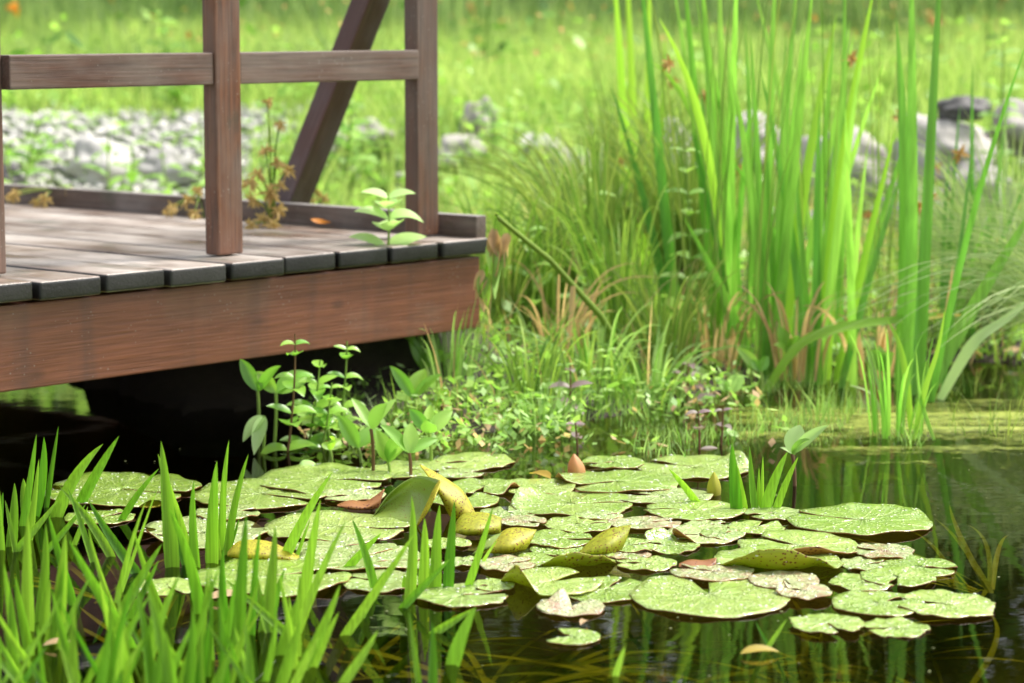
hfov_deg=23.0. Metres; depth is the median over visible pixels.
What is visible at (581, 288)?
bank weed
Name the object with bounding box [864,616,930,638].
lily pad
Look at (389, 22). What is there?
orange wildflower
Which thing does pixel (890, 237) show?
rush plant
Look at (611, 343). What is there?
sedge tussock
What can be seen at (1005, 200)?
rush tussock
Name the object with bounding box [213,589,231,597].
fallen leaf
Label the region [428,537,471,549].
lily pad
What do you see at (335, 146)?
rock
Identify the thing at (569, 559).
lily pad
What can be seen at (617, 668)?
water soldier plant
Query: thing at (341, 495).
lily pad
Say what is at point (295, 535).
water soldier plant
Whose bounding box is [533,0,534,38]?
orange wildflower
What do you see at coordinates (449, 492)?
raised lily leaf
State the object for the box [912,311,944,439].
arching leaf
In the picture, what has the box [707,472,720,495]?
lily bud
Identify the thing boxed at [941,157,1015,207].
rock
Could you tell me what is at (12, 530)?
water soldier plant
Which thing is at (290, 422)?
mint plant
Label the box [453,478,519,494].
lily pad
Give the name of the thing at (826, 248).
iris plant
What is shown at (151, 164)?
rock
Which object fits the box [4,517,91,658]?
water soldier plant
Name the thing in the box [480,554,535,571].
lily pad
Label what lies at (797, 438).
bogbean plant
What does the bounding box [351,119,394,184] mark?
bank weed
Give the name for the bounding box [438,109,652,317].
sedge tussock
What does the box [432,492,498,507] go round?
lily pad
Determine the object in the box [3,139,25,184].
bank weed
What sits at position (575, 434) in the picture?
loosestrife plant
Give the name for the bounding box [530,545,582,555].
lily pad
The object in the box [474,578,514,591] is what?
lily pad
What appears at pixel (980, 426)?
algae shoots
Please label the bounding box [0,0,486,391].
wooden platform
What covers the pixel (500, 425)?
shore leaves
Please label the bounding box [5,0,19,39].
orange wildflower
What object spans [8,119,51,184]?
bank weed
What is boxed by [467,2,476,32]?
orange wildflower
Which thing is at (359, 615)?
water soldier plant
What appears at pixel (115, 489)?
lily pad
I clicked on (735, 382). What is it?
bogbean plant
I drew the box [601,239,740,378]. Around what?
grass tuft
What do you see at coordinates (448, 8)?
tall grass
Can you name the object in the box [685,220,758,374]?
iris plant
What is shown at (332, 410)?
mint plant
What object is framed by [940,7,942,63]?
orange wildflower
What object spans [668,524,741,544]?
lily pad
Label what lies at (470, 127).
bank weed
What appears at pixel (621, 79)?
iris plant
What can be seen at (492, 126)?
tall weed
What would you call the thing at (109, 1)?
orange wildflower
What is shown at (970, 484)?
pond water
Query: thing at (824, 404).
water edge grass
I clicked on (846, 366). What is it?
iris plant
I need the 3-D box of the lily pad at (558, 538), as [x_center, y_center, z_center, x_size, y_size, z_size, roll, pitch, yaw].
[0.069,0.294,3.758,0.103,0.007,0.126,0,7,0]
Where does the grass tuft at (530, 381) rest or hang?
on the ground at (203, 387)
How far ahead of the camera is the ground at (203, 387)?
5.16 m
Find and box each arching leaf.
[563,318,603,349]
[764,313,960,390]
[851,385,880,414]
[867,345,879,390]
[888,321,912,428]
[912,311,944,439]
[916,352,934,439]
[937,302,1023,399]
[940,267,952,384]
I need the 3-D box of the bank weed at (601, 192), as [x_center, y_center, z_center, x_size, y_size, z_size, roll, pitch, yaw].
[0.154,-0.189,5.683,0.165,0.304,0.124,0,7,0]
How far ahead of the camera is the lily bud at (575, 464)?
4.30 m
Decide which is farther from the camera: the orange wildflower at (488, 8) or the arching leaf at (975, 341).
the orange wildflower at (488, 8)
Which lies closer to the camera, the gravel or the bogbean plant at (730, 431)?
the bogbean plant at (730, 431)
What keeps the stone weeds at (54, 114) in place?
on the ground at (203, 387)
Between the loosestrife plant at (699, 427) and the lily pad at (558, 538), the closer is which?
the lily pad at (558, 538)
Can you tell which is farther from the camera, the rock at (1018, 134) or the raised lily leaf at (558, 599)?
the rock at (1018, 134)
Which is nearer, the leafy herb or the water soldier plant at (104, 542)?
the water soldier plant at (104, 542)
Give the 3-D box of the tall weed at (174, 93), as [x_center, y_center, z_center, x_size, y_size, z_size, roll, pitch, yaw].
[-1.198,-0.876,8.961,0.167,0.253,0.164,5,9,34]
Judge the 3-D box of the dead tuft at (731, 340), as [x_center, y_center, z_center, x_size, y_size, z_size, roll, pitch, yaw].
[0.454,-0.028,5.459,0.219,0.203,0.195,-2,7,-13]
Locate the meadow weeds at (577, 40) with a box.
[0,7,1015,104]
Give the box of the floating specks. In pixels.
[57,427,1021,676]
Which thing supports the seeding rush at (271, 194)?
on the wooden platform
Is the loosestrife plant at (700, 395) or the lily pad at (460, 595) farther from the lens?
the loosestrife plant at (700, 395)
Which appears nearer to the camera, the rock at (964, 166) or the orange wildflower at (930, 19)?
the rock at (964, 166)
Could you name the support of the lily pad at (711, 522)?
on the pond water
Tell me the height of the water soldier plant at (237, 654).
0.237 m
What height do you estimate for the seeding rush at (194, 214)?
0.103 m
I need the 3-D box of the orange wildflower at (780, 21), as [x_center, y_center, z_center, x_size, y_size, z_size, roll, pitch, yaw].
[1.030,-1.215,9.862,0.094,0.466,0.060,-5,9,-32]
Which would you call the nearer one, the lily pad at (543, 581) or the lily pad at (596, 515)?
the lily pad at (543, 581)
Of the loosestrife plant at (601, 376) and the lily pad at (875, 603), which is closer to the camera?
the lily pad at (875, 603)
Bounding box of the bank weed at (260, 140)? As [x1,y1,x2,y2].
[245,112,281,164]
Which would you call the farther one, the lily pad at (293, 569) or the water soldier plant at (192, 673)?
the lily pad at (293, 569)
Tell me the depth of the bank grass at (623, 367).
5.34 m
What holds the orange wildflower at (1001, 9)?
on the ground at (203, 387)
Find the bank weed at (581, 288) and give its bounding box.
[548,237,601,317]
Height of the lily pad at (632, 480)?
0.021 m
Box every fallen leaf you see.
[43,638,68,645]
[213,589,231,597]
[299,460,315,464]
[311,218,329,223]
[532,470,550,477]
[741,644,778,653]
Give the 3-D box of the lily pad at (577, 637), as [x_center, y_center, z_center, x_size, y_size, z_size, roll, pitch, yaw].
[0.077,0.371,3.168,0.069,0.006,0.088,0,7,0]
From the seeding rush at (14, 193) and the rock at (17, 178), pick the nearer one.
the seeding rush at (14, 193)
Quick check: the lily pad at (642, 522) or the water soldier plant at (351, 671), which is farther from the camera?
the lily pad at (642, 522)
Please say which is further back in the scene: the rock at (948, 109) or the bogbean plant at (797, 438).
the rock at (948, 109)
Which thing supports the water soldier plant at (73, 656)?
on the pond water
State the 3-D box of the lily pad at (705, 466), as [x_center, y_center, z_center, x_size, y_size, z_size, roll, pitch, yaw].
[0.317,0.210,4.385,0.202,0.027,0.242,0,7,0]
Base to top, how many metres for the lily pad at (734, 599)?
0.006 m
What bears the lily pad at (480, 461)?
on the pond water
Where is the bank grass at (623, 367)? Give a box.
[377,182,1023,431]
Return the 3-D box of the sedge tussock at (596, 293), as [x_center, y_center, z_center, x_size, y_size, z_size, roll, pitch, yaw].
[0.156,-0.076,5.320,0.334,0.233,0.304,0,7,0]
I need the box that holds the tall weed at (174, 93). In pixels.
[151,85,202,107]
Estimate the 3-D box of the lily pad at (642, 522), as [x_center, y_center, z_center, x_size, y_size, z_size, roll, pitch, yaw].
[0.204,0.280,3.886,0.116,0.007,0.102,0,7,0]
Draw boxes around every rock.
[3,157,24,183]
[65,136,133,185]
[136,147,196,185]
[296,132,347,153]
[346,117,393,146]
[438,134,485,166]
[459,96,498,140]
[516,133,564,152]
[545,148,602,181]
[652,117,696,173]
[707,109,779,173]
[773,208,823,235]
[799,126,896,203]
[875,185,948,238]
[888,114,996,181]
[937,95,992,120]
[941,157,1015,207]
[990,98,1023,156]
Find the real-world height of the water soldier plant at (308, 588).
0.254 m
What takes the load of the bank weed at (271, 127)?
on the ground at (203, 387)
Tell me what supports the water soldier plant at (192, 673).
on the pond water
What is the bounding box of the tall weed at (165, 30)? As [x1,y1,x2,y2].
[142,5,191,89]
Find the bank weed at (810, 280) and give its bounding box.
[798,233,837,352]
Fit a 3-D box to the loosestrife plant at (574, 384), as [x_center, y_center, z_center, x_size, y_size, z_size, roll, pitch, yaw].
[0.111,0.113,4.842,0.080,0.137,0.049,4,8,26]
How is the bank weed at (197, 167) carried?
on the ground at (203, 387)
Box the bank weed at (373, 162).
[344,132,387,186]
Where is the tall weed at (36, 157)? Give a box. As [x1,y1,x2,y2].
[7,133,65,178]
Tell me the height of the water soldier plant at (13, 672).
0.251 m
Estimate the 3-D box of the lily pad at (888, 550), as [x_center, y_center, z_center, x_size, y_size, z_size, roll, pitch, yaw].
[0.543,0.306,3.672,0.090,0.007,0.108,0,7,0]
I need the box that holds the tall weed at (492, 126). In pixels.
[471,100,515,161]
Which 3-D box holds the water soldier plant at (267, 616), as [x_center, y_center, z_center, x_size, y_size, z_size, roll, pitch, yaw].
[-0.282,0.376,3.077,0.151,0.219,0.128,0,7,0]
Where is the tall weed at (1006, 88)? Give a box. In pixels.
[977,30,1023,165]
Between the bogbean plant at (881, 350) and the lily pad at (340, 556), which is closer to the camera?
the lily pad at (340, 556)
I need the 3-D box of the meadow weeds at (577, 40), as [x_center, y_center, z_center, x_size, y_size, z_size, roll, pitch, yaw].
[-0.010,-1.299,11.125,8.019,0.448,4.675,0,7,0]
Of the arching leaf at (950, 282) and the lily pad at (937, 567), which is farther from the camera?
the arching leaf at (950, 282)
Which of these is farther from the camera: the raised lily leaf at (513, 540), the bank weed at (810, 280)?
the bank weed at (810, 280)
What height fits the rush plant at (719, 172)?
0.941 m
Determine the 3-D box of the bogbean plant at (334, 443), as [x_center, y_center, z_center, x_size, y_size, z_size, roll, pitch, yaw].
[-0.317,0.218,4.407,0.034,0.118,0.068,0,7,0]
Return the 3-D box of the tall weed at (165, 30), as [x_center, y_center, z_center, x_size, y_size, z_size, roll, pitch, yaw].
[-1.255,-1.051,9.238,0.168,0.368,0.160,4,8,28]
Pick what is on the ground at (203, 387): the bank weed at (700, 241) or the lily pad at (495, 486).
the bank weed at (700, 241)
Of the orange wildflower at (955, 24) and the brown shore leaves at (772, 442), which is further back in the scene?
the orange wildflower at (955, 24)
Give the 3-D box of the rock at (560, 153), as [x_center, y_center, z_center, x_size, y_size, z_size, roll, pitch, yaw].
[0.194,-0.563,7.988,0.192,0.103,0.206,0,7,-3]
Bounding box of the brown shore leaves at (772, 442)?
[297,381,775,454]
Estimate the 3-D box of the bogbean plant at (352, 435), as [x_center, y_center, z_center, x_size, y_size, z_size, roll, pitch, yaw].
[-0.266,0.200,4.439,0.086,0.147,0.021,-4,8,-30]
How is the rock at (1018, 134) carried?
on the ground at (203, 387)
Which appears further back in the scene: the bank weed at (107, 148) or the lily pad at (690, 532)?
the bank weed at (107, 148)
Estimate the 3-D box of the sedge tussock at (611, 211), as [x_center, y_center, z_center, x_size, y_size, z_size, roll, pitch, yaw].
[0.147,-0.325,5.906,0.509,0.499,0.500,-5,9,-33]
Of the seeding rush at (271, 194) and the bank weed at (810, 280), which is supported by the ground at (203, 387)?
the bank weed at (810, 280)
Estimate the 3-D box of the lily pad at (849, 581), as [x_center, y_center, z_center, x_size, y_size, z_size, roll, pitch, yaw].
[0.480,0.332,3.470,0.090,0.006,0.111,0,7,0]
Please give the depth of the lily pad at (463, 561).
3.60 m
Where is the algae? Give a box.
[724,399,1023,447]
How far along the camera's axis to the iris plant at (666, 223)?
5.75 m
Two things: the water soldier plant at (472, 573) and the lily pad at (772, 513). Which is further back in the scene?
the lily pad at (772, 513)
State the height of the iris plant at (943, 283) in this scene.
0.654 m
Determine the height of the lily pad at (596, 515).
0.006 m
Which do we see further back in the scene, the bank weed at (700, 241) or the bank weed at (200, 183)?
the bank weed at (200, 183)
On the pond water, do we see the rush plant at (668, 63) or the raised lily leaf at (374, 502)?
the raised lily leaf at (374, 502)
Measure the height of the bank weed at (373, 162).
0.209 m
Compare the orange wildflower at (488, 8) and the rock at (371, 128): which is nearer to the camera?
the rock at (371, 128)
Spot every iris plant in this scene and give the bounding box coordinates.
[606,0,680,326]
[614,0,665,275]
[653,0,749,361]
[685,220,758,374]
[696,0,919,343]
[728,0,836,381]
[761,0,872,384]
[833,110,898,387]
[894,0,940,394]
[914,51,1023,401]
[939,60,1023,343]
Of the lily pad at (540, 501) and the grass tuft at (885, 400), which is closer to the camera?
the lily pad at (540, 501)
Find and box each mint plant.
[260,334,317,453]
[279,360,342,443]
[306,382,349,448]
[320,341,365,439]
[350,188,425,244]
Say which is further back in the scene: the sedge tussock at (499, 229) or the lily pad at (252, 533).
the sedge tussock at (499, 229)
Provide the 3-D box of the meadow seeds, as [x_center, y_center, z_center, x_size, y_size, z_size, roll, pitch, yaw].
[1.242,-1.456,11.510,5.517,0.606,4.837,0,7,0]
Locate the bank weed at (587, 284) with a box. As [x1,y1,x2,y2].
[555,258,628,343]
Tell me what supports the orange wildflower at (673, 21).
on the ground at (203, 387)
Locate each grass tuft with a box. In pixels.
[405,301,516,384]
[452,303,598,411]
[500,377,592,435]
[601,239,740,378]
[847,330,936,438]
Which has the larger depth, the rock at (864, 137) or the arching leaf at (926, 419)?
the rock at (864, 137)
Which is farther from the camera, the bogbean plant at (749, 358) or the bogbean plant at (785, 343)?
the bogbean plant at (785, 343)
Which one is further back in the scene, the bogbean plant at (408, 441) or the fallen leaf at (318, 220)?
the fallen leaf at (318, 220)
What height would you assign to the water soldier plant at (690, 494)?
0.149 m
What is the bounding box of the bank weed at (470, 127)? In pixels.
[438,114,487,205]
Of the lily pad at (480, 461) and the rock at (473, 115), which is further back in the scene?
the rock at (473, 115)
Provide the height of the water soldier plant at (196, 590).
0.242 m
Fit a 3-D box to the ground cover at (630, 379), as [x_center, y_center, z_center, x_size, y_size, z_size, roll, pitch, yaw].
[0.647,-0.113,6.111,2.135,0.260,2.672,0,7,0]
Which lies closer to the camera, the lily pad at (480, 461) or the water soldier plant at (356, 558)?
the water soldier plant at (356, 558)
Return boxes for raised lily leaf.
[227,539,298,559]
[337,489,384,509]
[373,476,440,525]
[419,464,474,517]
[456,512,501,535]
[473,527,535,553]
[538,587,571,612]
[580,525,630,554]
[678,558,716,568]
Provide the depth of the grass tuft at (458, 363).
5.08 m
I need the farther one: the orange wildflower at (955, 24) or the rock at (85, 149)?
the orange wildflower at (955, 24)
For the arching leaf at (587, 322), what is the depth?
5.37 m
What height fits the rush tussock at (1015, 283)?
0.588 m
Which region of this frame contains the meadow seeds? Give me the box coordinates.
[132,0,1023,81]
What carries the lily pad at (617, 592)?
on the pond water
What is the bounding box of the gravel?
[2,99,1022,245]
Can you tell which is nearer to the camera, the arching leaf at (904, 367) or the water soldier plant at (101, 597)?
the water soldier plant at (101, 597)
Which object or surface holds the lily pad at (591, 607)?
on the pond water
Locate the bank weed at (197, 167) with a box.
[180,115,204,176]
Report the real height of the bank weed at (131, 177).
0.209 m
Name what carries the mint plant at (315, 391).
on the pond water
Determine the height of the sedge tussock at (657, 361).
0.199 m
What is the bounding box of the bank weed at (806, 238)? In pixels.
[803,219,812,284]
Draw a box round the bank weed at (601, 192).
[575,190,615,236]
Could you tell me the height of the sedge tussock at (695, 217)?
0.647 m
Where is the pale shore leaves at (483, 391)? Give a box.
[300,360,775,447]
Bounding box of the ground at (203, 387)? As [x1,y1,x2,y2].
[3,103,1023,435]
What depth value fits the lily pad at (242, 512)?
3.95 m
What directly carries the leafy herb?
on the ground at (203, 387)
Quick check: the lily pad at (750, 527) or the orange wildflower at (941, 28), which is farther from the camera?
the orange wildflower at (941, 28)
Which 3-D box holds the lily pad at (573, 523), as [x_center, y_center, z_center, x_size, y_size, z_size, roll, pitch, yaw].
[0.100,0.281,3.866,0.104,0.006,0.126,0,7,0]
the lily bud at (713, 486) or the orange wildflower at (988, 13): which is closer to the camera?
the lily bud at (713, 486)
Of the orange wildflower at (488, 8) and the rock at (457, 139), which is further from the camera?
the orange wildflower at (488, 8)
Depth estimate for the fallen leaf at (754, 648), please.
3.08 m
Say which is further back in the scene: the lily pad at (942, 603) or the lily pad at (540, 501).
the lily pad at (540, 501)
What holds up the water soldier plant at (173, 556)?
on the pond water
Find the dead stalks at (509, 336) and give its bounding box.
[337,161,1023,413]
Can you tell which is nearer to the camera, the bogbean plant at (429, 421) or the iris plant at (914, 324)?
the bogbean plant at (429, 421)
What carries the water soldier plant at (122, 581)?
on the pond water
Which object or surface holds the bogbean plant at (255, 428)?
on the pond water
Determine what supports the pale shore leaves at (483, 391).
on the ground at (203, 387)
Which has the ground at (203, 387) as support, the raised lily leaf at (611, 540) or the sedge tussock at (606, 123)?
the sedge tussock at (606, 123)
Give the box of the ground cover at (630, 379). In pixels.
[393,209,1023,426]
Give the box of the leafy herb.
[660,131,711,345]
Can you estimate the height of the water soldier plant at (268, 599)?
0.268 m
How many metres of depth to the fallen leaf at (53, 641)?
3.12 m
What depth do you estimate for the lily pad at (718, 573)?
3.52 m
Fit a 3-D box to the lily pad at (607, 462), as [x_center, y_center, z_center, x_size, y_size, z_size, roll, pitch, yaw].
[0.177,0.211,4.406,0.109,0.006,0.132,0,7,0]
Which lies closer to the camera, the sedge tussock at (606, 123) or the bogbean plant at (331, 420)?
the bogbean plant at (331, 420)
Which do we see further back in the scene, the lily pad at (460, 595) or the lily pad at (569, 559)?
the lily pad at (569, 559)
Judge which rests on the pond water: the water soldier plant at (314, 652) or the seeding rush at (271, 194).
the water soldier plant at (314, 652)
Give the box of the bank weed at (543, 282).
[507,226,560,333]
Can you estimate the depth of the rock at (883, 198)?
7.07 m
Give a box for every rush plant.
[651,0,748,355]
[661,0,813,360]
[788,0,902,353]
[850,0,928,341]
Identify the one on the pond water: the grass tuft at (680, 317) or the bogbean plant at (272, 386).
the bogbean plant at (272, 386)
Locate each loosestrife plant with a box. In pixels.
[549,365,593,424]
[554,345,581,419]
[566,422,584,452]
[579,345,615,410]
[673,362,715,400]
[685,409,716,449]
[713,407,731,444]
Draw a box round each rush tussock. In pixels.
[744,80,1023,342]
[746,172,1023,360]
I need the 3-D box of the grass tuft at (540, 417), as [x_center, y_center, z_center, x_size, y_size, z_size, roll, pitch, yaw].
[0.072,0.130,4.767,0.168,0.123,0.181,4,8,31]
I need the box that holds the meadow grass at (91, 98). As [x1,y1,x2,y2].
[0,0,1023,119]
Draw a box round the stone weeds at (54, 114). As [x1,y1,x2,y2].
[2,74,1006,222]
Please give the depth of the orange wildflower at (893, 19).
9.59 m
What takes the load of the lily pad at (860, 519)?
on the pond water
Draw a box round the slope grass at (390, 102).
[194,16,1023,244]
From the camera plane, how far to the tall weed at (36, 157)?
7.99 m
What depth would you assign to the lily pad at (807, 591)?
3.40 m
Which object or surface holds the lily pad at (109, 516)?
on the pond water
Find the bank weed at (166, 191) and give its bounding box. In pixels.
[142,132,182,193]
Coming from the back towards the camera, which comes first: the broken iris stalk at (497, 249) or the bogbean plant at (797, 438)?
the broken iris stalk at (497, 249)
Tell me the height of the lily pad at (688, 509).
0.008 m
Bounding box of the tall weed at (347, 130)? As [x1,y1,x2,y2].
[328,97,379,171]
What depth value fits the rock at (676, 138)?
7.76 m
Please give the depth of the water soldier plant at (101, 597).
3.03 m
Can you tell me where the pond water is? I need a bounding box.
[0,362,1023,682]
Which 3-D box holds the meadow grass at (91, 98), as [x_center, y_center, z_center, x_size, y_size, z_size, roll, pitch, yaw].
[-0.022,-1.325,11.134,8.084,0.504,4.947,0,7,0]
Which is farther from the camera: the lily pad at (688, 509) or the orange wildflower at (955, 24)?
the orange wildflower at (955, 24)
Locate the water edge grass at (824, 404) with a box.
[341,355,926,457]
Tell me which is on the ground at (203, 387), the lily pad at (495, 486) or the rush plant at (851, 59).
the rush plant at (851, 59)
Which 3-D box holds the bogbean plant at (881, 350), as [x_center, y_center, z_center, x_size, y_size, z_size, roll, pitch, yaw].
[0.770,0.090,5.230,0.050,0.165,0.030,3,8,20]
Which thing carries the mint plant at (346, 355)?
on the pond water
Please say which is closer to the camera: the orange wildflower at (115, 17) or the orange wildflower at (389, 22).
the orange wildflower at (389, 22)
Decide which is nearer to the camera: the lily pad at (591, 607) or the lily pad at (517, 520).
the lily pad at (591, 607)
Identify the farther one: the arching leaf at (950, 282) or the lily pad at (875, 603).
the arching leaf at (950, 282)
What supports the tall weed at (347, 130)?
on the ground at (203, 387)
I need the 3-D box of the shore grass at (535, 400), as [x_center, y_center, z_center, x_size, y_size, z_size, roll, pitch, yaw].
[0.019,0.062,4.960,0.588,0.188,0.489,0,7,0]
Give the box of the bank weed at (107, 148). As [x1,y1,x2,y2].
[81,130,124,189]
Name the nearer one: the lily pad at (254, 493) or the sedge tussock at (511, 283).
the lily pad at (254, 493)
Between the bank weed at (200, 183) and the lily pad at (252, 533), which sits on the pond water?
the lily pad at (252, 533)
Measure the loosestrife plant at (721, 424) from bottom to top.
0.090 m
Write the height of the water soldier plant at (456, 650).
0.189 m
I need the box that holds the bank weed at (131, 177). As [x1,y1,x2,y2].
[114,141,161,193]
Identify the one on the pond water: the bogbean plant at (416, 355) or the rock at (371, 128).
the bogbean plant at (416, 355)
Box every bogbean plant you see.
[240,359,280,414]
[243,415,266,454]
[256,370,311,442]
[320,411,334,441]
[322,436,341,461]
[337,415,381,462]
[351,398,395,470]
[375,430,403,471]
[380,423,437,475]
[390,366,441,427]
[408,336,464,370]
[409,405,452,460]
[714,374,744,414]
[720,429,738,439]
[736,347,768,394]
[774,326,799,387]
[780,425,827,485]
[870,345,893,391]
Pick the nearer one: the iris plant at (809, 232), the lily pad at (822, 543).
the lily pad at (822, 543)
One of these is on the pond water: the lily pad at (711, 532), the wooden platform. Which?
the lily pad at (711, 532)
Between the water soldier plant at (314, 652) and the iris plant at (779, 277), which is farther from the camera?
the iris plant at (779, 277)
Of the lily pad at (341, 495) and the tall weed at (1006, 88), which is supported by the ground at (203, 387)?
the tall weed at (1006, 88)
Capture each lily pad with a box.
[45,472,201,506]
[64,509,135,525]
[137,513,268,548]
[139,577,190,595]
[195,477,327,510]
[196,504,259,520]
[198,558,351,597]
[258,462,391,493]
[263,510,409,540]
[295,532,396,554]
[298,544,419,570]
[322,488,385,501]
[341,569,417,592]
[350,549,397,561]
[370,460,445,478]
[417,583,507,607]
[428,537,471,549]
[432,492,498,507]
[434,452,514,470]
[437,468,483,478]
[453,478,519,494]
[455,555,473,566]
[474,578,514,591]
[480,503,536,517]
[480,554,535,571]
[501,514,546,526]
[501,565,603,595]
[503,478,575,493]
[511,485,632,515]
[518,547,616,567]
[530,529,591,548]
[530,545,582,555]
[536,599,604,616]
[543,515,610,532]
[546,628,599,645]
[555,470,678,492]
[568,576,641,602]
[575,510,622,519]
[582,455,643,468]
[605,550,651,559]
[607,516,681,529]
[615,554,676,571]
[619,487,712,503]
[619,537,657,552]
[629,575,790,618]
[637,450,748,479]
[643,499,746,520]
[644,527,699,553]
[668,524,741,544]
[669,563,753,581]
[683,519,728,526]
[699,527,745,539]
[714,543,843,569]
[727,520,784,534]
[737,530,859,554]
[743,506,800,520]
[748,570,819,588]
[776,580,831,600]
[786,502,932,535]
[788,613,864,633]
[828,573,893,590]
[832,590,924,616]
[841,556,887,570]
[855,543,914,558]
[860,565,935,586]
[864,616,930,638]
[881,555,957,576]
[898,589,995,618]
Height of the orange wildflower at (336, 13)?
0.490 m
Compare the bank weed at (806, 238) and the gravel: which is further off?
the gravel
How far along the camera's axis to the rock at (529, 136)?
8.15 m
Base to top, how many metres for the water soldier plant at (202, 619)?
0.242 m
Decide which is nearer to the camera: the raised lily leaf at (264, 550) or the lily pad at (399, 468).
the raised lily leaf at (264, 550)
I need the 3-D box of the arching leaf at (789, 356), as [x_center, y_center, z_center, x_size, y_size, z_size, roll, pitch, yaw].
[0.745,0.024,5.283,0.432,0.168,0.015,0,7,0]
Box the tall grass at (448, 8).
[0,0,1023,50]
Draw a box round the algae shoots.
[737,360,1023,444]
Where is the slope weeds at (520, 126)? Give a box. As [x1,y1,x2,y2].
[254,30,1023,235]
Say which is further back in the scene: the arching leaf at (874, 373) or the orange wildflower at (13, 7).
the orange wildflower at (13, 7)
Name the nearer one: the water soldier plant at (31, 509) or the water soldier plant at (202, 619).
the water soldier plant at (202, 619)
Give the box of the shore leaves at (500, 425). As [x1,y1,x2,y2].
[294,367,789,454]
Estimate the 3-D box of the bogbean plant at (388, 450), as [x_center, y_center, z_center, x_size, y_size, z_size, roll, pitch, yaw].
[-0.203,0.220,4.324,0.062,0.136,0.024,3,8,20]
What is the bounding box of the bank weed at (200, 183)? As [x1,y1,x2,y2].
[179,150,204,195]
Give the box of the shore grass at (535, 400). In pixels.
[380,329,665,431]
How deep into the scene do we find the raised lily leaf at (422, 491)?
3.93 m
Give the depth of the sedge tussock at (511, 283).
5.44 m
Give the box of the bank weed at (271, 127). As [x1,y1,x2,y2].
[252,103,288,183]
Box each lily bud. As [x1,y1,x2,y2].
[568,454,585,472]
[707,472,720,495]
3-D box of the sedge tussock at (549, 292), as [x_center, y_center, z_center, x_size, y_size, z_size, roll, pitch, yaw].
[-0.001,-0.216,5.551,0.422,0.412,0.507,0,7,0]
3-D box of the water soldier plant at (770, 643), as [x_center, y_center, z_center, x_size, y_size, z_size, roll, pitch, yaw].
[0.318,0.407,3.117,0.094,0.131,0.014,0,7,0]
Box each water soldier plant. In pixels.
[0,483,18,551]
[0,588,66,682]
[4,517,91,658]
[4,608,79,682]
[17,426,118,551]
[30,619,177,682]
[48,490,156,610]
[52,579,151,682]
[59,470,157,573]
[69,541,179,664]
[116,509,228,620]
[116,565,219,682]
[118,584,254,682]
[158,442,200,567]
[200,581,276,682]
[205,441,248,563]
[225,573,301,668]
[226,514,284,648]
[275,586,339,682]
[283,473,331,554]
[295,500,345,632]
[338,631,377,682]
[340,534,413,635]
[343,520,380,587]
[398,496,455,608]
[408,607,475,682]
[465,508,496,584]
[612,647,624,676]
[669,469,699,501]
[729,444,797,508]
[755,619,786,646]
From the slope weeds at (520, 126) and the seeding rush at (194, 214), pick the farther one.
the slope weeds at (520, 126)
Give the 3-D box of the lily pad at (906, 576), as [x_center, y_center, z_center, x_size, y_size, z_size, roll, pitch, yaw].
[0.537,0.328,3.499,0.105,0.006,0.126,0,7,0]
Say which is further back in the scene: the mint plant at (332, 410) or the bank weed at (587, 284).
the bank weed at (587, 284)
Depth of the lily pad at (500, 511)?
3.98 m
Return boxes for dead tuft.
[670,283,782,370]
[735,275,841,381]
[803,285,941,379]
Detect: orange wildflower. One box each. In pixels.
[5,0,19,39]
[103,0,112,33]
[113,0,117,44]
[200,0,200,36]
[335,0,338,26]
[388,2,390,47]
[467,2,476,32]
[484,0,489,67]
[530,0,534,38]
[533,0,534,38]
[556,0,562,43]
[669,0,675,44]
[778,0,782,55]
[890,0,896,53]
[926,14,944,24]
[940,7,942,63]
[951,0,959,55]
[985,0,989,60]
[998,0,1004,29]
[1015,0,1021,52]
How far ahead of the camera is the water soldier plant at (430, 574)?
3.43 m
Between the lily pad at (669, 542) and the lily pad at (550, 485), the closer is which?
the lily pad at (669, 542)
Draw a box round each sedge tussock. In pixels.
[438,99,668,302]
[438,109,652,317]
[444,153,603,330]
[447,164,605,325]
[477,194,577,335]
[482,296,660,379]
[498,131,676,233]
[511,250,663,356]
[540,178,686,343]
[545,56,805,318]
[553,32,764,247]
[595,315,757,401]
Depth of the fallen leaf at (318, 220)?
5.33 m
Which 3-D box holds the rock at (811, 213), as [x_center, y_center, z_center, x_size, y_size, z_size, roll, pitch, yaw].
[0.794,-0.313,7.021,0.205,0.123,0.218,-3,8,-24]
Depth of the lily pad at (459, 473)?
4.31 m
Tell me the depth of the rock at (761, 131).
7.88 m
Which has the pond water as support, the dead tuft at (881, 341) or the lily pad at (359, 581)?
the lily pad at (359, 581)
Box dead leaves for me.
[416,242,1022,421]
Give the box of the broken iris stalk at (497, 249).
[474,214,646,384]
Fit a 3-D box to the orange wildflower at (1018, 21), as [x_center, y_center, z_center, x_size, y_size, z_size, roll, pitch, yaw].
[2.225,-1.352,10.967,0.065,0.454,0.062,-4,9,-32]
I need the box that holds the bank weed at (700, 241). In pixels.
[660,199,700,289]
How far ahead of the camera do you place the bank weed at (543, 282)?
5.46 m
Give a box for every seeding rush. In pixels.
[4,186,71,207]
[162,186,204,219]
[242,97,295,229]
[310,189,328,204]
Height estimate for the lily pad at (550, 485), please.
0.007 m

